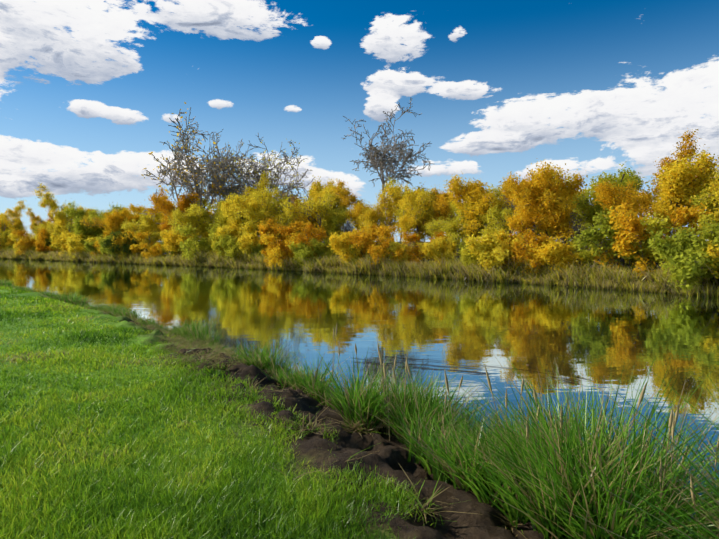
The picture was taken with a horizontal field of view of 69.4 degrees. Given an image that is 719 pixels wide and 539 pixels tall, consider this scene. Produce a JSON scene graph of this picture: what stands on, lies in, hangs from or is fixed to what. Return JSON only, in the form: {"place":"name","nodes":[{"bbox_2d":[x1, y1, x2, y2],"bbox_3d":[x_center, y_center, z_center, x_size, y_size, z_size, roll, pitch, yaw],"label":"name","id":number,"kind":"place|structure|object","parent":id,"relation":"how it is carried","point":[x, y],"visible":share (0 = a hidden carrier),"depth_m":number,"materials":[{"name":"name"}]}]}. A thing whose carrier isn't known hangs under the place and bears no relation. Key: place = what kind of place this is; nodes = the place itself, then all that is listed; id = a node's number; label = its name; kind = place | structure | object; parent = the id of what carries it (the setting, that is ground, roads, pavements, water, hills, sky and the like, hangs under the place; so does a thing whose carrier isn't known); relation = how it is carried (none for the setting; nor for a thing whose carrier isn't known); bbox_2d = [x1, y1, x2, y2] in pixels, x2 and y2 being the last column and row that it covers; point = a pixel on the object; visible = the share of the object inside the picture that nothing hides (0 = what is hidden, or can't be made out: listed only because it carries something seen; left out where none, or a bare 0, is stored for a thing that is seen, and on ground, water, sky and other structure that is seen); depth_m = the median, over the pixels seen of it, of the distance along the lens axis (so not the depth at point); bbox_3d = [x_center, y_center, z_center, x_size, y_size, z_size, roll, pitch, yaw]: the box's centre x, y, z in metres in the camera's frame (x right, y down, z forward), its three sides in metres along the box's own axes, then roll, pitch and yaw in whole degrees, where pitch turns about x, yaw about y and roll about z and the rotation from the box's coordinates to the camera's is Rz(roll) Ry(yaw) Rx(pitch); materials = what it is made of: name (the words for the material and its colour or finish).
{"place":"outdoors","nodes":[
{"label":"outdoors","id":0,"kind":"place"},
{"bbox_2d":[0,242,664,538],"bbox_3d":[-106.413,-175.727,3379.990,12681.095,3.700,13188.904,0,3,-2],"label":"ground","id":1,"kind":"structure","parent":0,"point":[391,455],"depth_m":4.25,"materials":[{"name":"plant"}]},
{"bbox_2d":[23,207,55,234],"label":"tree","id":2,"kind":"object","parent":1,"relation":"on","point":[35,219],"visible":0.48,"depth_m":73.59,"materials":[{"name":"yellow plant"}]},
{"bbox_2d":[32,183,81,233],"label":"tree","id":3,"kind":"object","parent":1,"relation":"on","point":[51,203],"visible":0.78,"depth_m":62.49,"materials":[{"name":"yellow plant"}]},
{"bbox_2d":[126,203,154,243],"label":"tree","id":4,"kind":"object","parent":1,"relation":"on","point":[138,210],"visible":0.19,"depth_m":80.41,"materials":[{"name":"yellow plant"}]},
{"bbox_2d":[139,102,264,227],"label":"bare tree","id":5,"kind":"object","parent":1,"relation":"on","point":[197,175],"visible":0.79,"depth_m":52.90,"materials":[{"name":"grey plant"}]},
{"bbox_2d":[0,285,442,538],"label":"lawn grass","id":6,"kind":"structure","parent":1,"relation":"on","point":[174,526],"depth_m":3.77,"materials":[{"name":"plant"}]},
{"bbox_2d":[184,199,259,239],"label":"tree","id":7,"kind":"object","parent":1,"relation":"on","point":[204,215],"visible":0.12,"depth_m":49.90,"materials":[{"name":"yellow plant"}]},
{"bbox_2d":[212,171,273,220],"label":"tree","id":8,"kind":"object","parent":1,"relation":"on","point":[262,184],"visible":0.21,"depth_m":47.75,"materials":[{"name":"yellow plant"}]},
{"bbox_2d":[206,134,314,204],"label":"bare tree","id":9,"kind":"object","parent":1,"relation":"on","point":[256,172],"visible":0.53,"depth_m":56.21,"materials":[{"name":"grey plant"}]},
{"bbox_2d":[287,179,336,241],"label":"tree","id":10,"kind":"object","parent":1,"relation":"on","point":[324,191],"visible":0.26,"depth_m":44.22,"materials":[{"name":"yellow plant"}]},
{"bbox_2d":[304,176,349,227],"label":"tree","id":11,"kind":"object","parent":1,"relation":"on","point":[316,187],"visible":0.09,"depth_m":50.08,"materials":[{"name":"yellow plant"}]},
{"bbox_2d":[315,206,349,237],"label":"tree","id":12,"kind":"object","parent":1,"relation":"on","point":[339,218],"visible":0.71,"depth_m":42.71,"materials":[{"name":"green plant"}]},
{"bbox_2d":[331,179,385,229],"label":"tree","id":13,"kind":"object","parent":1,"relation":"on","point":[347,199],"visible":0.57,"depth_m":42.30,"materials":[{"name":"yellow plant"}]},
{"bbox_2d":[0,279,718,538],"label":"reeds","id":14,"kind":"object","parent":1,"relation":"on","point":[569,493],"visible":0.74,"depth_m":3.33,"materials":[{"name":"plant"}]},
{"bbox_2d":[332,324,718,538],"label":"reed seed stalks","id":15,"kind":"object","parent":14,"relation":"on","point":[672,422],"visible":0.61,"depth_m":3.36,"materials":[{"name":"beige"}]},
{"bbox_2d":[343,97,431,243],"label":"bare tree","id":16,"kind":"object","parent":1,"relation":"on","point":[383,162],"visible":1,"depth_m":45.89,"materials":[{"name":"grey plant"}]},
{"bbox_2d":[345,181,437,246],"bbox_3d":[2.662,-3.675,39.720,6.961,6.417,8.529,-2,4,-32],"label":"tree","id":17,"kind":"object","parent":1,"relation":"on","point":[389,206],"visible":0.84,"depth_m":39.63,"materials":[{"name":"yellow plant"}]},
{"bbox_2d":[381,177,443,258],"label":"tree","id":18,"kind":"object","parent":1,"relation":"on","point":[402,210],"visible":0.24,"depth_m":40.02,"materials":[{"name":"yellow plant"}]},
{"bbox_2d":[401,184,440,246],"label":"tree","id":19,"kind":"object","parent":1,"relation":"on","point":[421,190],"visible":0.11,"depth_m":42.42,"materials":[{"name":"yellow plant"}]},
{"bbox_2d":[423,184,457,234],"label":"tree","id":20,"kind":"object","parent":1,"relation":"on","point":[442,204],"visible":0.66,"depth_m":41.10,"materials":[{"name":"yellow plant"}]},
{"bbox_2d":[487,184,516,232],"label":"tree","id":21,"kind":"object","parent":1,"relation":"on","point":[497,192],"visible":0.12,"depth_m":46.06,"materials":[{"name":"yellow plant"}]},
{"bbox_2d":[497,175,533,231],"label":"tree","id":22,"kind":"object","parent":1,"relation":"on","point":[505,191],"visible":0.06,"depth_m":41.00,"materials":[{"name":"yellow plant"}]},
{"bbox_2d":[510,168,588,242],"bbox_3d":[11.485,-3.115,32.602,4.257,6.022,4.711,-2,4,-32],"label":"tree","id":23,"kind":"object","parent":1,"relation":"on","point":[548,233],"visible":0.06,"depth_m":31.94,"materials":[{"name":"orange plant"}]},
{"bbox_2d":[535,204,591,252],"bbox_3d":[13.676,-2.572,33.538,4.408,4.542,5.847,-1,3,-15],"label":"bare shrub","id":24,"kind":"object","parent":1,"relation":"on","point":[576,228],"visible":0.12,"depth_m":33.61,"materials":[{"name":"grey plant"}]},
{"bbox_2d":[570,164,649,266],"bbox_3d":[13.553,-2.873,28.713,4.172,6.074,3.722,1,3,13],"label":"tree","id":25,"kind":"object","parent":1,"relation":"on","point":[585,207],"visible":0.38,"depth_m":28.47,"materials":[{"name":"green plant"}]},
{"bbox_2d":[639,129,705,225],"bbox_3d":[20.145,-4.511,33.925,5.319,8.203,5.716,-2,3,-29],"label":"tree","id":26,"kind":"object","parent":1,"relation":"on","point":[690,150],"visible":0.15,"depth_m":31.53,"materials":[{"name":"yellow plant"}]},
{"bbox_2d":[639,144,718,236],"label":"tree","id":27,"kind":"object","parent":1,"relation":"on","point":[677,176],"visible":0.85,"depth_m":25.27,"materials":[{"name":"yellow plant"}]},
{"bbox_2d":[671,177,718,210],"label":"tree","id":28,"kind":"object","parent":1,"relation":"on","point":[716,185],"visible":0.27,"depth_m":24.14,"materials":[{"name":"yellow plant"}]},
{"bbox_2d":[686,177,718,216],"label":"tree","id":29,"kind":"object","parent":1,"relation":"on","point":[709,203],"visible":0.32,"depth_m":24.52,"materials":[{"name":"yellow plant"}]},
{"bbox_2d":[0,259,718,527],"bbox_3d":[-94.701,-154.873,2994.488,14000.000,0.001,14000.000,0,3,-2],"label":"river water","id":30,"kind":"structure","parent":0,"point":[595,333],"depth_m":13.03,"materials":[{"name":"liquid"}]},
{"bbox_2d":[358,355,589,383],"bbox_3d":[1.293,1.596,8.808,3.462,0.001,8.130,-3,4,-43],"label":"river weed","id":31,"kind":"object","parent":30,"relation":"on","point":[481,373],"visible":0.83,"depth_m":8.47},
{"bbox_2d":[0,0,718,241],"label":"sky","id":32,"kind":"structure","parent":0,"point":[89,89],"materials":[{"name":"blue"}]},
{"bbox_2d":[155,256,717,294],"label":"bank ground","id":33,"kind":"structure","parent":0,"point":[564,282],"depth_m":24.58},
{"bbox_2d":[0,199,27,231],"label":"tree","id":34,"kind":"object","parent":33,"relation":"on","point":[13,216],"visible":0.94,"depth_m":70.21,"materials":[{"name":"yellow plant"}]},
{"bbox_2d":[0,213,33,240],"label":"tree","id":35,"kind":"object","parent":33,"relation":"on","point":[19,229],"visible":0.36,"depth_m":71.92,"materials":[{"name":"yellow plant"}]},
{"bbox_2d":[7,232,39,254],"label":"gold shrub","id":36,"kind":"object","parent":33,"relation":"on","point":[14,237],"visible":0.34,"depth_m":63.25,"materials":[{"name":"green plant"}]},
{"bbox_2d":[11,227,52,254],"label":"gold shrub","id":37,"kind":"object","parent":33,"relation":"on","point":[43,233],"visible":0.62,"depth_m":63.34,"materials":[{"name":"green plant"}]},
{"bbox_2d":[34,239,58,253],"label":"gold shrub","id":38,"kind":"object","parent":33,"relation":"on","point":[40,243],"visible":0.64,"depth_m":61.66,"materials":[{"name":"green plant"}]},
{"bbox_2d":[38,221,73,236],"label":"tree","id":39,"kind":"object","parent":33,"relation":"on","point":[51,227],"visible":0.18,"depth_m":64.70,"materials":[{"name":"yellow plant"}]},
{"bbox_2d":[53,232,83,254],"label":"gold shrub","id":40,"kind":"object","parent":33,"relation":"on","point":[62,239],"visible":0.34,"depth_m":58.52,"materials":[{"name":"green plant"}]},
{"bbox_2d":[64,235,99,259],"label":"gold shrub","id":41,"kind":"object","parent":33,"relation":"on","point":[71,243],"visible":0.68,"depth_m":55.87,"materials":[{"name":"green plant"}]},
{"bbox_2d":[61,201,143,243],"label":"tree","id":42,"kind":"object","parent":33,"relation":"on","point":[87,231],"visible":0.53,"depth_m":58.95,"materials":[{"name":"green plant"}]},
{"bbox_2d":[79,208,131,230],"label":"tree","id":43,"kind":"object","parent":33,"relation":"on","point":[102,223],"visible":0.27,"depth_m":57.30,"materials":[{"name":"yellow plant"}]},
{"bbox_2d":[96,235,126,254],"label":"yellow shrub","id":44,"kind":"object","parent":33,"relation":"on","point":[107,250],"visible":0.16,"depth_m":52.33,"materials":[{"name":"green plant"}]},
{"bbox_2d":[102,206,141,237],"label":"tree","id":45,"kind":"object","parent":33,"relation":"on","point":[116,219],"visible":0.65,"depth_m":56.68,"materials":[{"name":"yellow plant"}]},
{"bbox_2d":[99,229,148,255],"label":"green shrub","id":46,"kind":"object","parent":33,"relation":"on","point":[107,241],"visible":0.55,"depth_m":51.17,"materials":[{"name":"green plant"}]},
{"bbox_2d":[111,230,154,260],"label":"gold shrub","id":47,"kind":"object","parent":33,"relation":"on","point":[134,248],"visible":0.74,"depth_m":50.87,"materials":[{"name":"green plant"}]},
{"bbox_2d":[120,211,170,246],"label":"tree","id":48,"kind":"object","parent":33,"relation":"on","point":[147,224],"visible":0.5,"depth_m":54.12,"materials":[{"name":"yellow plant"}]},
{"bbox_2d":[139,242,165,259],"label":"gold shrub","id":49,"kind":"object","parent":33,"relation":"on","point":[153,251],"visible":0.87,"depth_m":48.97,"materials":[{"name":"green plant"}]},
{"bbox_2d":[143,191,202,254],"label":"tree","id":50,"kind":"object","parent":33,"relation":"on","point":[167,209],"visible":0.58,"depth_m":51.45,"materials":[{"name":"plant"}]},
{"bbox_2d":[159,229,199,257],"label":"yellow shrub","id":51,"kind":"object","parent":33,"relation":"on","point":[171,242],"visible":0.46,"depth_m":48.31,"materials":[{"name":"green plant"}]},
{"bbox_2d":[160,202,216,245],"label":"tree","id":52,"kind":"object","parent":33,"relation":"on","point":[198,211],"visible":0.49,"depth_m":48.87,"materials":[{"name":"yellow plant"}]},
{"bbox_2d":[178,229,214,254],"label":"gold shrub","id":53,"kind":"object","parent":33,"relation":"on","point":[185,237],"visible":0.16,"depth_m":47.73,"materials":[{"name":"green plant"}]},
{"bbox_2d":[175,222,223,259],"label":"gold shrub","id":54,"kind":"object","parent":33,"relation":"on","point":[193,245],"visible":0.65,"depth_m":45.25,"materials":[{"name":"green plant"}]},
{"bbox_2d":[210,224,238,256],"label":"gold shrub","id":55,"kind":"object","parent":33,"relation":"on","point":[219,230],"visible":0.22,"depth_m":43.41,"materials":[{"name":"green plant"}]},
{"bbox_2d":[211,232,245,259],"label":"green shrub","id":56,"kind":"object","parent":33,"relation":"on","point":[231,248],"visible":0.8,"depth_m":42.25,"materials":[{"name":"green plant"}]},
{"bbox_2d":[218,193,262,236],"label":"tree","id":57,"kind":"object","parent":33,"relation":"on","point":[230,210],"visible":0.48,"depth_m":45.18,"materials":[{"name":"yellow plant"}]},
{"bbox_2d":[237,232,264,257],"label":"yellow shrub","id":58,"kind":"object","parent":33,"relation":"on","point":[245,248],"visible":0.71,"depth_m":41.36,"materials":[{"name":"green plant"}]},
{"bbox_2d":[217,185,313,242],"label":"tree","id":59,"kind":"object","parent":33,"relation":"on","point":[251,212],"visible":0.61,"depth_m":44.05,"materials":[{"name":"yellow plant"}]},
{"bbox_2d":[260,231,299,266],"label":"gold shrub","id":60,"kind":"object","parent":33,"relation":"on","point":[270,239],"visible":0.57,"depth_m":38.27,"materials":[{"name":"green plant"}]},
{"bbox_2d":[255,217,311,249],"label":"gold shrub","id":61,"kind":"object","parent":33,"relation":"on","point":[263,228],"visible":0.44,"depth_m":41.12,"materials":[{"name":"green plant"}]},
{"bbox_2d":[270,221,329,265],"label":"gold shrub","id":62,"kind":"object","parent":33,"relation":"on","point":[309,228],"visible":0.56,"depth_m":38.15,"materials":[{"name":"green plant"}]},
{"bbox_2d":[288,237,327,265],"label":"yellow shrub","id":63,"kind":"object","parent":33,"relation":"on","point":[300,252],"visible":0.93,"depth_m":37.11,"materials":[{"name":"green plant"}]},
{"bbox_2d":[280,182,343,238],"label":"tree","id":64,"kind":"object","parent":33,"relation":"on","point":[326,204],"visible":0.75,"depth_m":42.45,"materials":[{"name":"yellow plant"}]},
{"bbox_2d":[300,254,337,270],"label":"grass tuft","id":65,"kind":"object","parent":33,"relation":"on","point":[322,263],"visible":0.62,"depth_m":35.67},
{"bbox_2d":[312,235,338,260],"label":"green shrub","id":66,"kind":"object","parent":33,"relation":"on","point":[328,250],"visible":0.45,"depth_m":37.28,"materials":[{"name":"green plant"}]},
{"bbox_2d":[326,228,371,267],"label":"yellow shrub","id":67,"kind":"object","parent":33,"relation":"on","point":[337,243],"visible":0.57,"depth_m":34.32,"materials":[{"name":"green plant"}]},
{"bbox_2d":[344,253,388,272],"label":"grass tuft","id":68,"kind":"object","parent":33,"relation":"on","point":[363,265],"visible":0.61,"depth_m":32.97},
{"bbox_2d":[347,222,411,267],"bbox_3d":[1.439,-1.347,33.636,3.617,3.486,4.337,-2,4,-34],"label":"gold shrub","id":69,"kind":"object","parent":33,"relation":"on","point":[360,238],"visible":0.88,"depth_m":33.15,"materials":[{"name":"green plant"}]},
{"bbox_2d":[378,258,400,273],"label":"grass tuft","id":70,"kind":"object","parent":33,"relation":"on","point":[387,267],"visible":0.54,"depth_m":31.83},
{"bbox_2d":[385,259,416,274],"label":"grass tuft","id":71,"kind":"object","parent":33,"relation":"on","point":[402,267],"visible":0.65,"depth_m":31.22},
{"bbox_2d":[383,240,421,261],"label":"green shrub","id":72,"kind":"object","parent":33,"relation":"on","point":[393,248],"visible":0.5,"depth_m":32.89,"materials":[{"name":"green plant"}]},
{"bbox_2d":[411,261,443,276],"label":"grass tuft","id":73,"kind":"object","parent":33,"relation":"on","point":[426,268],"visible":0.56,"depth_m":29.92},
{"bbox_2d":[401,230,454,263],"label":"gold shrub","id":74,"kind":"object","parent":33,"relation":"on","point":[413,238],"visible":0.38,"depth_m":32.33,"materials":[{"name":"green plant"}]},
{"bbox_2d":[417,236,458,264],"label":"yellow shrub","id":75,"kind":"object","parent":33,"relation":"on","point":[436,249],"visible":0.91,"depth_m":30.62,"materials":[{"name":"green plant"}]},
{"bbox_2d":[426,260,453,276],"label":"grass tuft","id":76,"kind":"object","parent":33,"relation":"on","point":[435,271],"visible":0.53,"depth_m":29.35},
{"bbox_2d":[432,254,462,274],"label":"grass tuft","id":77,"kind":"object","parent":33,"relation":"on","point":[448,264],"visible":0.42,"depth_m":29.26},
{"bbox_2d":[424,200,516,251],"bbox_3d":[7.333,-2.337,32.931,5.656,4.530,6.461,-2,4,-32],"label":"tree","id":78,"kind":"object","parent":33,"relation":"on","point":[452,230],"visible":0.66,"depth_m":32.76,"materials":[{"name":"yellow plant"}]},
{"bbox_2d":[443,171,507,238],"bbox_3d":[7.455,-3.229,33.514,3.607,6.394,4.138,-3,4,-41],"label":"tree","id":79,"kind":"object","parent":33,"relation":"on","point":[476,194],"visible":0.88,"depth_m":32.93,"materials":[{"name":"yellow plant"}]},
{"bbox_2d":[459,245,491,265],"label":"yellow shrub","id":80,"kind":"object","parent":33,"relation":"on","point":[469,260],"visible":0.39,"depth_m":28.23,"materials":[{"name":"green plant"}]},
{"bbox_2d":[446,259,505,279],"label":"grass tuft","id":81,"kind":"object","parent":33,"relation":"on","point":[470,276],"visible":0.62,"depth_m":27.69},
{"bbox_2d":[467,262,521,282],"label":"grass tuft","id":82,"kind":"object","parent":33,"relation":"on","point":[493,280],"visible":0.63,"depth_m":26.70,"materials":[{"name":"plant"}]},
{"bbox_2d":[464,228,528,275],"bbox_3d":[7.234,-0.900,28.170,3.293,2.758,3.695,3,4,42],"label":"yellow shrub","id":83,"kind":"object","parent":33,"relation":"on","point":[486,245],"visible":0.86,"depth_m":27.47,"materials":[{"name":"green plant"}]},
{"bbox_2d":[502,256,539,276],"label":"grass tuft","id":84,"kind":"object","parent":33,"relation":"on","point":[512,269],"visible":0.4,"depth_m":26.70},
{"bbox_2d":[493,228,551,274],"bbox_3d":[8.350,-0.776,27.085,2.415,2.743,3.455,-2,4,-33],"label":"gold shrub","id":85,"kind":"object","parent":33,"relation":"on","point":[517,251],"visible":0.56,"depth_m":26.32,"materials":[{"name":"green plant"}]},
{"bbox_2d":[508,259,551,276],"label":"grass tuft","id":86,"kind":"object","parent":33,"relation":"on","point":[527,266],"visible":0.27,"depth_m":26.31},
{"bbox_2d":[502,158,587,243],"bbox_3d":[10.095,-2.842,28.146,4.186,5.897,3.905,2,3,30],"label":"tree","id":87,"kind":"object","parent":33,"relation":"on","point":[546,209],"visible":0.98,"depth_m":27.49,"materials":[{"name":"orange plant"}]},
{"bbox_2d":[518,236,588,272],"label":"yellow shrub","id":88,"kind":"object","parent":33,"relation":"on","point":[557,252],"visible":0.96,"depth_m":25.32,"materials":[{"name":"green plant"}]},
{"bbox_2d":[540,260,603,280],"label":"grass tuft","id":89,"kind":"object","parent":33,"relation":"on","point":[571,271],"visible":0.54,"depth_m":24.57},
{"bbox_2d":[560,267,602,286],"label":"grass tuft","id":90,"kind":"object","parent":33,"relation":"on","point":[592,276],"visible":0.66,"depth_m":23.70,"materials":[{"name":"plant"}]},
{"bbox_2d":[564,234,623,268],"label":"gold shrub","id":91,"kind":"object","parent":33,"relation":"on","point":[588,253],"visible":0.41,"depth_m":25.32,"materials":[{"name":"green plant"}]},
{"bbox_2d":[580,262,628,277],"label":"grass tuft","id":92,"kind":"object","parent":33,"relation":"on","point":[594,267],"visible":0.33,"depth_m":24.02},
{"bbox_2d":[590,265,636,283],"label":"grass tuft","id":93,"kind":"object","parent":33,"relation":"on","point":[607,275],"visible":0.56,"depth_m":23.05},
{"bbox_2d":[600,279,629,289],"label":"grass tuft","id":94,"kind":"object","parent":33,"relation":"on","point":[617,286],"visible":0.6,"depth_m":22.53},
{"bbox_2d":[567,206,670,271],"bbox_3d":[12.338,-1.261,24.371,3.712,3.462,3.907,-2,4,-37],"label":"green shrub","id":95,"kind":"object","parent":33,"relation":"on","point":[605,231],"visible":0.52,"depth_m":24.07,"materials":[{"name":"green plant"}]},
{"bbox_2d":[595,266,646,285],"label":"grass tuft","id":96,"kind":"object","parent":33,"relation":"on","point":[628,277],"visible":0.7,"depth_m":22.57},
{"bbox_2d":[591,178,660,263],"bbox_3d":[13.182,-2.173,25.614,3.170,4.648,3.626,2,4,37],"label":"tree","id":97,"kind":"object","parent":33,"relation":"on","point":[610,198],"visible":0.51,"depth_m":24.81,"materials":[{"name":"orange plant"}]},
{"bbox_2d":[619,278,652,290],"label":"grass tuft","id":98,"kind":"object","parent":33,"relation":"on","point":[637,285],"visible":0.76,"depth_m":21.89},
{"bbox_2d":[634,280,667,292],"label":"grass tuft","id":99,"kind":"object","parent":33,"relation":"on","point":[646,289],"visible":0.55,"depth_m":21.45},
{"bbox_2d":[592,199,711,280],"bbox_3d":[13.142,-1.262,23.832,4.709,3.877,3.890,0,3,-3],"label":"gold shrub","id":100,"kind":"object","parent":33,"relation":"on","point":[633,226],"visible":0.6,"depth_m":22.96,"materials":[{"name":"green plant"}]},
{"bbox_2d":[637,266,696,286],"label":"grass tuft","id":101,"kind":"object","parent":33,"relation":"on","point":[654,278],"visible":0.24,"depth_m":21.63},
{"bbox_2d":[641,266,699,290],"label":"grass tuft","id":102,"kind":"object","parent":33,"relation":"on","point":[663,283],"visible":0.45,"depth_m":20.96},
{"bbox_2d":[640,211,716,275],"bbox_3d":[14.053,-0.929,22.162,3.995,3.181,2.885,-1,3,-19],"label":"gold shrub","id":103,"kind":"object","parent":33,"relation":"on","point":[702,220],"visible":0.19,"depth_m":22.27,"materials":[{"name":"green plant"}]},
{"bbox_2d":[647,220,718,291],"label":"shrub","id":104,"kind":"object","parent":33,"relation":"on","point":[693,258],"visible":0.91,"depth_m":20.16,"materials":[{"name":"green plant"}]},
{"bbox_2d":[668,280,717,296],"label":"grass tuft","id":105,"kind":"object","parent":33,"relation":"on","point":[696,292],"visible":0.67,"depth_m":19.85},
{"bbox_2d":[683,234,718,282],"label":"gold shrub","id":106,"kind":"object","parent":33,"relation":"on","point":[713,253],"visible":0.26,"depth_m":19.33,"materials":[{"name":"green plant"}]},
{"bbox_2d":[685,164,718,224],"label":"tree","id":107,"kind":"object","parent":33,"relation":"on","point":[716,213],"visible":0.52,"depth_m":23.47,"materials":[{"name":"yellow plant"}]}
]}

